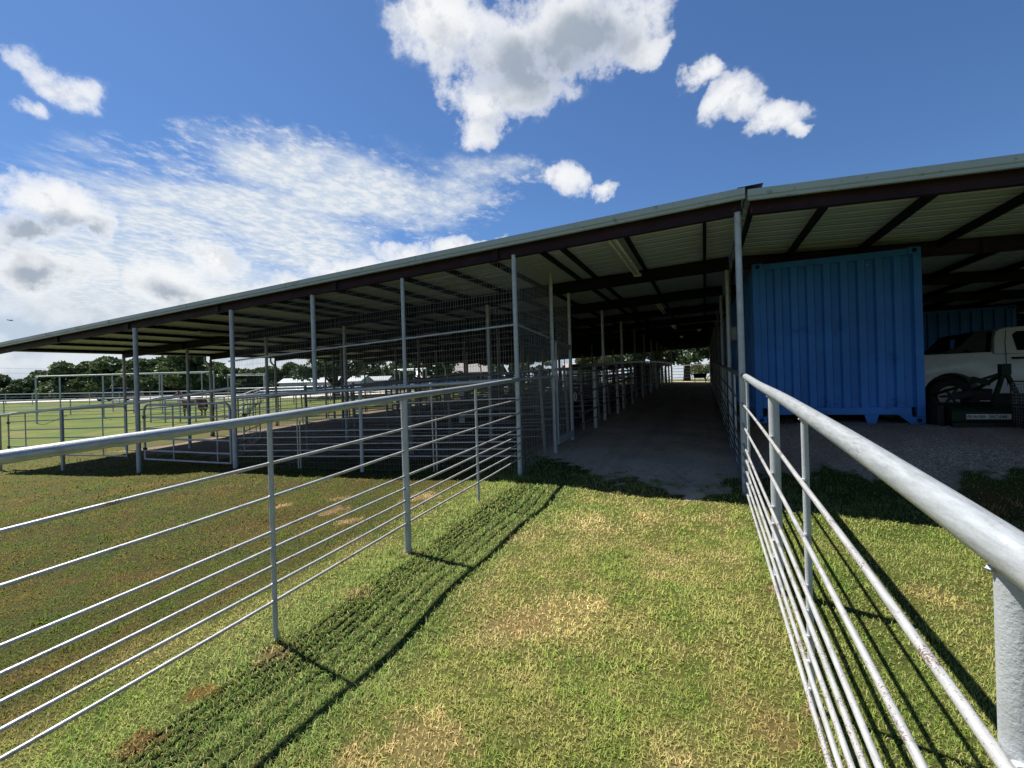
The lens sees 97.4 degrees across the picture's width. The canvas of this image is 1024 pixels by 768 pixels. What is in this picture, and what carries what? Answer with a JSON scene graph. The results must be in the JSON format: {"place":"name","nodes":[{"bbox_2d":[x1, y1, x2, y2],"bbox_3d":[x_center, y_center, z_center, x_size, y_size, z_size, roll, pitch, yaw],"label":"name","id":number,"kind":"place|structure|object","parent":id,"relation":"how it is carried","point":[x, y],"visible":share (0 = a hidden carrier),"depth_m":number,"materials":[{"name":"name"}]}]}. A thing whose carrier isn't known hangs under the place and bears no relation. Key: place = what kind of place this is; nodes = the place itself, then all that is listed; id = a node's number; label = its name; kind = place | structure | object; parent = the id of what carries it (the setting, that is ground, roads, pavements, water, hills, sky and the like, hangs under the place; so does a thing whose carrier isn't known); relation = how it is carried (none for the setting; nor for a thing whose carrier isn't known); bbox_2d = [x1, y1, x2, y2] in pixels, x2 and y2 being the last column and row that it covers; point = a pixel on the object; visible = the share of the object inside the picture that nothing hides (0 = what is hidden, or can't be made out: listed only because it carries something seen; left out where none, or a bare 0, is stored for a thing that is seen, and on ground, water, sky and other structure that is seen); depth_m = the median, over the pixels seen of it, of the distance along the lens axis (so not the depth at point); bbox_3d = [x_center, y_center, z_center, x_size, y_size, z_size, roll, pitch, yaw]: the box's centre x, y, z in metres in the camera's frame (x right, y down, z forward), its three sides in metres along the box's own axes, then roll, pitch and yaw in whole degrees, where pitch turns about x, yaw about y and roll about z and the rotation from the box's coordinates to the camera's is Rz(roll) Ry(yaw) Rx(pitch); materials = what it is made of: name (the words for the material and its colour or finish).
{"place":"outdoors","nodes":[
{"label":"outdoors","id":0,"kind":"place"},
{"bbox_2d":[0,390,413,402],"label":"driveway","id":1,"kind":"structure","parent":0,"point":[196,396],"depth_m":79.89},
{"bbox_2d":[277,378,321,391],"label":"metal barn","id":2,"kind":"structure","parent":0,"point":[288,382],"depth_m":114.09,"materials":[{"name":"metal"}]},
{"bbox_2d":[0,378,1023,767],"bbox_3d":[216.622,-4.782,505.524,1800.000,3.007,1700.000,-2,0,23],"label":"ground","id":3,"kind":"structure","parent":0,"point":[688,410],"depth_m":3.67,"materials":[{"name":"plant"}]},
{"bbox_2d":[0,377,14,387],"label":"oak tree","id":4,"kind":"object","parent":3,"relation":"on","point":[4,382],"visible":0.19,"depth_m":117.52,"materials":[{"name":"green plant"}]},
{"bbox_2d":[0,379,40,401],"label":"oak tree","id":5,"kind":"object","parent":3,"relation":"on","point":[3,391],"visible":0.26,"depth_m":113.04,"materials":[{"name":"green plant"}]},
{"bbox_2d":[3,381,39,399],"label":"oak tree","id":6,"kind":"object","parent":3,"relation":"on","point":[20,389],"visible":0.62,"depth_m":113.23,"materials":[{"name":"green plant"}]},
{"bbox_2d":[21,371,54,400],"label":"oak tree","id":7,"kind":"object","parent":3,"relation":"on","point":[28,382],"visible":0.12,"depth_m":116.14,"materials":[{"name":"green plant"}]},
{"bbox_2d":[23,372,56,398],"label":"oak tree","id":8,"kind":"object","parent":3,"relation":"on","point":[44,380],"visible":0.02,"depth_m":117.32,"materials":[{"name":"green plant"}]},
{"bbox_2d":[31,370,66,398],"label":"oak tree","id":9,"kind":"object","parent":3,"relation":"on","point":[53,378],"visible":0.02,"depth_m":115.11,"materials":[{"name":"green plant"}]},
{"bbox_2d":[37,360,74,398],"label":"oak tree","id":10,"kind":"object","parent":3,"relation":"on","point":[42,387],"visible":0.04,"depth_m":110.87,"materials":[{"name":"green plant"}]},
{"bbox_2d":[44,361,100,398],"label":"oak tree","id":11,"kind":"object","parent":3,"relation":"on","point":[81,368],"visible":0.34,"depth_m":108.91,"materials":[{"name":"green plant"}]},
{"bbox_2d":[64,356,119,397],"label":"oak tree","id":12,"kind":"object","parent":3,"relation":"on","point":[75,384],"visible":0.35,"depth_m":108.35,"materials":[{"name":"green plant"}]},
{"bbox_2d":[76,363,109,399],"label":"oak tree","id":13,"kind":"object","parent":3,"relation":"on","point":[99,372],"visible":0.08,"depth_m":110.40,"materials":[{"name":"green plant"}]},
{"bbox_2d":[81,356,121,386],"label":"oak tree","id":14,"kind":"object","parent":3,"relation":"on","point":[116,363],"visible":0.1,"depth_m":110.76,"materials":[{"name":"green plant"}]},
{"bbox_2d":[0,392,230,414],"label":"pipe fence","id":15,"kind":"object","parent":3,"relation":"on","point":[70,405],"visible":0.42,"depth_m":39.98,"materials":[{"name":"metal"}]},
{"bbox_2d":[0,390,230,404],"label":"pipe fence","id":16,"kind":"object","parent":3,"relation":"on","point":[119,401],"visible":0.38,"depth_m":57.10,"materials":[{"name":"metal"}]},
{"bbox_2d":[0,387,232,470],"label":"pipe fence","id":17,"kind":"object","parent":3,"relation":"on","point":[61,420],"visible":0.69,"depth_m":12.16,"materials":[{"name":"metal"}]},
{"bbox_2d":[6,406,127,456],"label":"tube gate","id":18,"kind":"structure","parent":17,"relation":"attached to","point":[102,427],"depth_m":12.46,"materials":[{"name":"grey metal"}]},
{"bbox_2d":[142,402,232,463],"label":"tube gate","id":19,"kind":"structure","parent":17,"relation":"attached to","point":[144,417],"depth_m":10.40,"materials":[{"name":"grey metal"}]},
{"bbox_2d":[100,368,133,387],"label":"oak tree","id":20,"kind":"object","parent":3,"relation":"on","point":[118,382],"visible":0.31,"depth_m":108.93,"materials":[{"name":"green plant"}]},
{"bbox_2d":[91,388,143,400],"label":"pickup truck","id":21,"kind":"object","parent":3,"relation":"on","point":[98,395],"visible":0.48,"depth_m":67.10,"materials":[{"name":"blue paint"}]},
{"bbox_2d":[35,371,214,423],"bbox_3d":[-33.610,0.901,40.017,11.048,4.135,9.249,-2,0,-40],"label":"pipe pergola","id":22,"kind":"object","parent":3,"relation":"on","point":[161,373],"visible":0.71,"depth_m":37.63,"materials":[{"name":"metal"}]},
{"bbox_2d":[119,358,164,396],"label":"oak tree","id":23,"kind":"object","parent":3,"relation":"on","point":[142,361],"visible":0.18,"depth_m":109.20,"materials":[{"name":"green plant"}]},
{"bbox_2d":[115,358,171,397],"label":"oak tree","id":24,"kind":"object","parent":3,"relation":"on","point":[152,362],"visible":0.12,"depth_m":110.18,"materials":[{"name":"green plant"}]},
{"bbox_2d":[139,355,207,390],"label":"oak tree","id":25,"kind":"object","parent":3,"relation":"on","point":[165,364],"visible":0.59,"depth_m":108.22,"materials":[{"name":"green plant"}]},
{"bbox_2d":[151,356,217,391],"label":"oak tree","id":26,"kind":"object","parent":3,"relation":"on","point":[198,360],"visible":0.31,"depth_m":110.91,"materials":[{"name":"green plant"}]},
{"bbox_2d":[174,390,207,415],"bbox_3d":[-22.899,1.390,32.035,2.759,2.021,0.634,-2,0,8],"label":"horse","id":27,"kind":"object","parent":3,"relation":"on","point":[193,401],"visible":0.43,"depth_m":31.89},
{"bbox_2d":[170,361,239,395],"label":"oak tree","id":28,"kind":"object","parent":3,"relation":"on","point":[219,368],"visible":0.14,"depth_m":117.04,"materials":[{"name":"green plant"}]},
{"bbox_2d":[186,363,229,392],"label":"oak tree","id":29,"kind":"object","parent":3,"relation":"on","point":[220,380],"visible":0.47,"depth_m":113.04,"materials":[{"name":"green plant"}]},
{"bbox_2d":[150,392,280,422],"bbox_3d":[-19.959,1.627,30.137,7.810,1.838,3.042,-2,0,-23],"label":"pipe fence","id":30,"kind":"object","parent":3,"relation":"on","point":[195,408],"visible":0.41,"depth_m":29.41,"materials":[{"name":"metal"}]},
{"bbox_2d":[227,374,265,398],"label":"pipe pergola","id":31,"kind":"object","parent":3,"relation":"on","point":[243,375],"visible":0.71,"depth_m":69.95,"materials":[{"name":"metal"}]},
{"bbox_2d":[237,388,259,417],"bbox_3d":[-24.912,1.448,42.943,0.348,2.219,29.182,-2,0,-27],"label":"pipe fence","id":32,"kind":"object","parent":3,"relation":"on","point":[246,393],"visible":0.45,"depth_m":38.02,"materials":[{"name":"metal"}]},
{"bbox_2d":[237,368,262,392],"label":"oak tree","id":33,"kind":"object","parent":3,"relation":"on","point":[247,371],"visible":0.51,"depth_m":131.66,"materials":[{"name":"green plant"}]},
{"bbox_2d":[242,403,260,449],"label":"tube gate","id":34,"kind":"structure","parent":3,"relation":"on","point":[244,415],"depth_m":14.50,"materials":[{"name":"grey metal"}]},
{"bbox_2d":[0,378,522,761],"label":"pipe fence","id":35,"kind":"object","parent":3,"relation":"on","point":[14,455],"visible":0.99,"depth_m":2.67,"materials":[{"name":"metal"}]},
{"bbox_2d":[248,371,274,393],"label":"oak tree","id":36,"kind":"object","parent":3,"relation":"on","point":[252,382],"visible":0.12,"depth_m":133.06,"materials":[{"name":"green plant"}]},
{"bbox_2d":[260,366,281,392],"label":"oak tree","id":37,"kind":"object","parent":3,"relation":"on","point":[271,370],"visible":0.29,"depth_m":131.84,"materials":[{"name":"green plant"}]},
{"bbox_2d":[270,361,304,383],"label":"oak tree","id":38,"kind":"object","parent":3,"relation":"on","point":[283,366],"visible":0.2,"depth_m":134.79,"materials":[{"name":"green plant"}]},
{"bbox_2d":[127,386,450,435],"bbox_3d":[-8.141,1.075,32.469,0.052,2.690,33.387,-2,0,23],"label":"pipe fence","id":39,"kind":"object","parent":3,"relation":"on","point":[238,405],"visible":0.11,"depth_m":20.59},
{"bbox_2d":[300,388,348,423],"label":"pen panel","id":40,"kind":"object","parent":3,"relation":"on","point":[302,405],"visible":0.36,"depth_m":22.72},
{"bbox_2d":[236,383,434,394],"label":"pipe fence","id":41,"kind":"object","parent":3,"relation":"on","point":[308,386],"visible":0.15,"depth_m":65.93,"materials":[{"name":"metal"}]},
{"bbox_2d":[289,359,387,395],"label":"oak tree","id":42,"kind":"object","parent":3,"relation":"on","point":[320,370],"visible":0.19,"depth_m":61.14,"materials":[{"name":"green plant"}]},
{"bbox_2d":[317,375,374,389],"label":"metal barn","id":43,"kind":"structure","parent":3,"relation":"on","point":[360,380],"depth_m":109.20,"materials":[{"name":"metal"}]},
{"bbox_2d":[304,382,411,453],"bbox_3d":[-3.707,0.830,10.629,3.155,1.720,0.064,-3,0,23],"label":"pen panel","id":44,"kind":"object","parent":3,"relation":"on","point":[306,424],"visible":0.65,"depth_m":10.65,"materials":[{"name":"metal"}]},
{"bbox_2d":[260,383,471,404],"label":"pipe fence","id":45,"kind":"object","parent":3,"relation":"on","point":[317,394],"visible":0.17,"depth_m":45.98,"materials":[{"name":"metal"}]},
{"bbox_2d":[361,367,380,375],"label":"oak tree","id":46,"kind":"object","parent":3,"relation":"on","point":[377,372],"visible":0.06,"depth_m":135.92,"materials":[{"name":"green plant"}]},
{"bbox_2d":[347,384,400,420],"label":"pen panel","id":47,"kind":"object","parent":3,"relation":"on","point":[369,392],"visible":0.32,"depth_m":21.31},
{"bbox_2d":[228,258,523,472],"bbox_3d":[-3.012,-0.120,8.485,6.827,3.807,0.117,-2,0,23],"label":"fence","id":48,"kind":"object","parent":3,"relation":"on","point":[313,350],"visible":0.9,"depth_m":8.28,"materials":[{"name":"metal"}]},
{"bbox_2d":[0,183,762,495],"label":"livestock barn","id":49,"kind":"structure","parent":3,"relation":"on","point":[679,253],"depth_m":11.25,"materials":[{"name":"grey metal"}]},
{"bbox_2d":[197,331,272,338],"bbox_3d":[-8.585,-1.519,14.101,0.150,0.128,2.402,-2,0,23],"label":"strip light","id":50,"kind":"object","parent":49,"relation":"attached to","point":[218,334],"visible":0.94,"depth_m":13.57,"materials":[{"name":"white plastic"}]},
{"bbox_2d":[554,295,573,443],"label":"gate","id":51,"kind":"structure","parent":49,"relation":"attached to","point":[570,433],"depth_m":9.30,"materials":[{"name":"metal"}]},
{"bbox_2d":[608,239,640,276],"bbox_3d":[2.043,-2.227,8.016,0.150,0.137,2.902,-2,0,23],"label":"strip light","id":52,"kind":"object","parent":49,"relation":"attached to","point":[617,247],"visible":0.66,"depth_m":7.78,"materials":[{"name":"white plastic"}]},
{"bbox_2d":[726,268,737,340],"bbox_3d":[4.369,-1.587,8.980,0.200,1.451,0.113,-2,0,23],"label":"breaker box","id":53,"kind":"object","parent":49,"relation":"attached to","point":[734,333],"visible":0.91,"depth_m":8.94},
{"bbox_2d":[731,327,736,339],"bbox_3d":[4.367,-1.001,8.935,0.170,0.240,0.014,-2,0,23],"label":"door","id":54,"kind":"structure","parent":53,"relation":"in","point":[734,329],"depth_m":8.92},
{"bbox_2d":[369,376,393,382],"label":"metal barn","id":55,"kind":"structure","parent":3,"relation":"on","point":[377,378],"depth_m":120.39,"materials":[{"name":"grey"}]},
{"bbox_2d":[350,375,418,423],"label":"pen panel","id":56,"kind":"object","parent":3,"relation":"on","point":[382,395],"visible":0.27,"depth_m":16.73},
{"bbox_2d":[381,365,402,378],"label":"oak tree","id":57,"kind":"object","parent":3,"relation":"on","point":[391,373],"visible":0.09,"depth_m":135.91,"materials":[{"name":"green plant"}]},
{"bbox_2d":[352,376,450,440],"bbox_3d":[-3.049,0.739,12.168,3.155,1.720,0.064,-3,0,23],"label":"pen panel","id":58,"kind":"object","parent":3,"relation":"on","point":[354,409],"visible":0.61,"depth_m":12.21,"materials":[{"name":"metal"}]},
{"bbox_2d":[387,361,458,390],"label":"oak tree","id":59,"kind":"object","parent":3,"relation":"on","point":[428,366],"visible":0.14,"depth_m":64.94,"materials":[{"name":"green plant"}]},
{"bbox_2d":[385,377,474,431],"bbox_3d":[-2.490,0.663,13.478,3.155,1.720,0.064,-3,0,23],"label":"pen panel","id":60,"kind":"object","parent":3,"relation":"on","point":[387,409],"visible":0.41,"depth_m":13.54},
{"bbox_2d":[404,372,464,409],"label":"pen panel","id":61,"kind":"object","parent":3,"relation":"on","point":[435,397],"visible":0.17,"depth_m":19.65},
{"bbox_2d":[415,374,461,423],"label":"pen panel","id":62,"kind":"object","parent":3,"relation":"on","point":[416,378],"visible":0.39,"depth_m":16.76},
{"bbox_2d":[420,375,502,422],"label":"pen panel","id":63,"kind":"object","parent":3,"relation":"on","point":[461,402],"visible":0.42,"depth_m":15.14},
{"bbox_2d":[439,363,494,390],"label":"brick house","id":64,"kind":"structure","parent":3,"relation":"on","point":[476,367],"depth_m":68.17,"materials":[{"name":"grey"}]},
{"bbox_2d":[407,367,546,453],"bbox_3d":[-0.830,0.625,9.394,3.155,1.720,0.064,-4,-1,23],"label":"pen panel","id":65,"kind":"object","parent":3,"relation":"on","point":[538,370],"visible":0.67,"depth_m":9.28,"materials":[{"name":"metal"}]},
{"bbox_2d":[462,372,495,411],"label":"pen panel","id":66,"kind":"object","parent":3,"relation":"on","point":[482,392],"visible":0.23,"depth_m":20.52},
{"bbox_2d":[443,374,520,416],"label":"pen panel","id":67,"kind":"object","parent":3,"relation":"on","point":[470,394],"visible":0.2,"depth_m":16.86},
{"bbox_2d":[466,372,537,413],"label":"pen panel","id":68,"kind":"object","parent":3,"relation":"on","point":[505,390],"visible":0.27,"depth_m":18.09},
{"bbox_2d":[447,365,569,440],"bbox_3d":[-0.172,0.534,10.933,3.155,1.720,0.064,-4,-1,23],"label":"pen panel","id":69,"kind":"object","parent":3,"relation":"on","point":[566,400],"visible":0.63,"depth_m":10.72,"materials":[{"name":"metal"}]},
{"bbox_2d":[479,361,541,386],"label":"oak tree","id":70,"kind":"object","parent":3,"relation":"on","point":[509,368],"visible":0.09,"depth_m":56.78,"materials":[{"name":"green plant"}]},
{"bbox_2d":[500,369,536,412],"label":"pen panel","id":71,"kind":"object","parent":3,"relation":"on","point":[522,395],"visible":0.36,"depth_m":16.45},
{"bbox_2d":[473,367,584,429],"bbox_3d":[0.387,0.458,12.243,3.155,1.720,0.064,-4,-1,23],"label":"pen panel","id":72,"kind":"object","parent":3,"relation":"on","point":[581,400],"visible":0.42,"depth_m":11.84,"materials":[{"name":"metal"}]},
{"bbox_2d":[516,259,556,471],"bbox_3d":[0.461,-0.326,7.960,0.076,3.462,1.774,-2,0,24],"label":"fence","id":73,"kind":"object","parent":3,"relation":"on","point":[532,378],"visible":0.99,"depth_m":7.87,"materials":[{"name":"metal"}]},
{"bbox_2d":[524,361,550,373],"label":"oak tree","id":74,"kind":"object","parent":3,"relation":"on","point":[536,367],"visible":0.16,"depth_m":64.96,"materials":[{"name":"green plant"}]},
{"bbox_2d":[502,366,600,422],"bbox_3d":[1.123,0.357,13.966,3.155,1.720,0.064,-4,-1,23],"label":"pen panel","id":75,"kind":"object","parent":3,"relation":"on","point":[598,409],"visible":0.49,"depth_m":13.75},
{"bbox_2d":[519,365,609,416],"bbox_3d":[1.721,0.274,15.368,3.155,1.720,0.064,-4,-1,23],"label":"pen panel","id":76,"kind":"object","parent":3,"relation":"on","point":[606,374],"visible":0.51,"depth_m":15.05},
{"bbox_2d":[520,365,610,416],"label":"pen panel","id":77,"kind":"object","parent":3,"relation":"on","point":[561,393],"visible":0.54,"depth_m":15.25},
{"bbox_2d":[535,364,619,411],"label":"pen panel","id":78,"kind":"object","parent":3,"relation":"on","point":[582,385],"visible":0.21,"depth_m":16.86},
{"bbox_2d":[548,364,626,405],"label":"pen panel","id":79,"kind":"object","parent":3,"relation":"on","point":[592,387],"visible":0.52,"depth_m":18.23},
{"bbox_2d":[574,355,618,385],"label":"oak tree","id":80,"kind":"object","parent":3,"relation":"on","point":[586,360],"visible":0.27,"depth_m":55.16,"materials":[{"name":"green plant"}]},
{"bbox_2d":[561,363,631,403],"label":"pen panel","id":81,"kind":"object","parent":3,"relation":"on","point":[601,381],"visible":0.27,"depth_m":19.75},
{"bbox_2d":[573,363,637,397],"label":"pen panel","id":82,"kind":"object","parent":3,"relation":"on","point":[602,380],"visible":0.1,"depth_m":21.35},
{"bbox_2d":[582,363,641,394],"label":"pen panel","id":83,"kind":"object","parent":3,"relation":"on","point":[626,374],"visible":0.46,"depth_m":22.51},
{"bbox_2d":[586,363,644,396],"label":"pen panel","id":84,"kind":"object","parent":3,"relation":"on","point":[618,374],"visible":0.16,"depth_m":24.44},
{"bbox_2d":[572,361,673,427],"bbox_3d":[8.003,-0.314,25.616,0.260,2.766,33.401,-2,0,23],"label":"pipe fence","id":85,"kind":"object","parent":3,"relation":"on","point":[594,390],"visible":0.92,"depth_m":14.79,"materials":[{"name":"grey metal"}]},
{"bbox_2d":[597,363,649,391],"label":"pen panel","id":86,"kind":"object","parent":3,"relation":"on","point":[633,376],"visible":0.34,"depth_m":25.52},
{"bbox_2d":[599,363,651,392],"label":"pen panel","id":87,"kind":"object","parent":3,"relation":"on","point":[625,376],"visible":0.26,"depth_m":27.55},
{"bbox_2d":[612,351,676,369],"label":"oak tree","id":88,"kind":"object","parent":3,"relation":"on","point":[631,356],"visible":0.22,"depth_m":52.66,"materials":[{"name":"green plant"}]},
{"bbox_2d":[633,357,660,389],"bbox_3d":[9.007,-0.731,29.813,1.089,2.160,5.765,-2,0,23],"label":"cattle chute","id":89,"kind":"object","parent":3,"relation":"on","point":[637,367],"visible":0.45,"depth_m":27.46,"materials":[{"name":"black metal"}]},
{"bbox_2d":[645,347,708,380],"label":"oak tree","id":90,"kind":"object","parent":3,"relation":"on","point":[691,355],"visible":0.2,"depth_m":49.63,"materials":[{"name":"green plant"}]},
{"bbox_2d":[672,364,709,380],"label":"lane gate","id":91,"kind":"structure","parent":3,"relation":"on","point":[683,368],"depth_m":41.03,"materials":[{"name":"metal"}]},
{"bbox_2d":[690,362,709,380],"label":"oak tree","id":92,"kind":"object","parent":3,"relation":"on","point":[694,368],"visible":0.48,"depth_m":93.84,"materials":[{"name":"green plant"}]},
{"bbox_2d":[693,373,706,381],"bbox_3d":[16.429,-0.534,39.303,1.150,0.761,0.600,-2,0,23],"label":"feed bunk","id":93,"kind":"object","parent":3,"relation":"on","point":[702,375],"visible":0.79,"depth_m":39.05,"materials":[{"name":"black plastic"}]},
{"bbox_2d":[710,362,741,482],"bbox_3d":[10.303,-0.161,22.903,0.080,2.818,36.982,-2,0,23],"label":"pipe fence","id":94,"kind":"object","parent":3,"relation":"on","point":[721,406],"visible":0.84,"depth_m":8.45,"materials":[{"name":"metal"}]},
{"bbox_2d":[579,419,1021,498],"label":"gravel","id":95,"kind":"structure","parent":3,"relation":"on","point":[838,451],"depth_m":6.98,"materials":[{"name":"gravel"}]},
{"bbox_2d":[1010,380,1023,430],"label":"wire crate","id":96,"kind":"object","parent":95,"relation":"on","point":[1019,416],"visible":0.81,"depth_m":6.49,"materials":[{"name":"black metal"}]},
{"bbox_2d":[717,246,925,423],"bbox_3d":[7.803,-0.817,13.421,2.444,2.926,12.225,-2,0,22],"label":"shipping container","id":97,"kind":"object","parent":3,"relation":"on","point":[839,335],"visible":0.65,"depth_m":7.77,"materials":[{"name":"metal"}]},
{"bbox_2d":[719,153,1023,325],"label":"equipment shed","id":98,"kind":"structure","parent":3,"relation":"on","point":[961,223],"depth_m":6.82,"materials":[{"name":"beige metal"}]},
{"bbox_2d":[740,373,1023,767],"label":"pipe fence","id":99,"kind":"object","parent":3,"relation":"on","point":[994,542],"visible":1,"depth_m":1.30,"materials":[{"name":"metal"}]},
{"bbox_2d":[913,364,1023,426],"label":"rotary cutter","id":100,"kind":"object","parent":3,"relation":"on","point":[979,406],"visible":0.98,"depth_m":6.80,"materials":[{"name":"green paint"}]},
{"bbox_2d":[923,305,1016,350],"bbox_3d":[13.602,-0.971,16.485,6.095,2.926,2.444,-2,0,23],"label":"shipping container","id":101,"kind":"object","parent":3,"relation":"on","point":[937,325],"visible":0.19,"depth_m":14.69,"materials":[{"name":"metal"}]},
{"bbox_2d":[924,326,1023,401],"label":"pickup truck","id":102,"kind":"object","parent":3,"relation":"on","point":[980,354],"visible":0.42,"depth_m":10.15,"materials":[{"name":"white paint"}]},
{"bbox_2d":[0,448,1023,767],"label":"grass","id":103,"kind":"structure","parent":0,"point":[302,608],"depth_m":3.27,"materials":[{"name":"plant"}]},
{"bbox_2d":[0,0,1023,380],"label":"sky","id":104,"kind":"structure","parent":0,"point":[155,154],"materials":[{"name":"blue"}]},
{"bbox_2d":[562,363,591,386],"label":"storage shed","id":105,"kind":"structure","parent":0,"point":[574,371],"depth_m":60.59,"materials":[{"name":"grey"}]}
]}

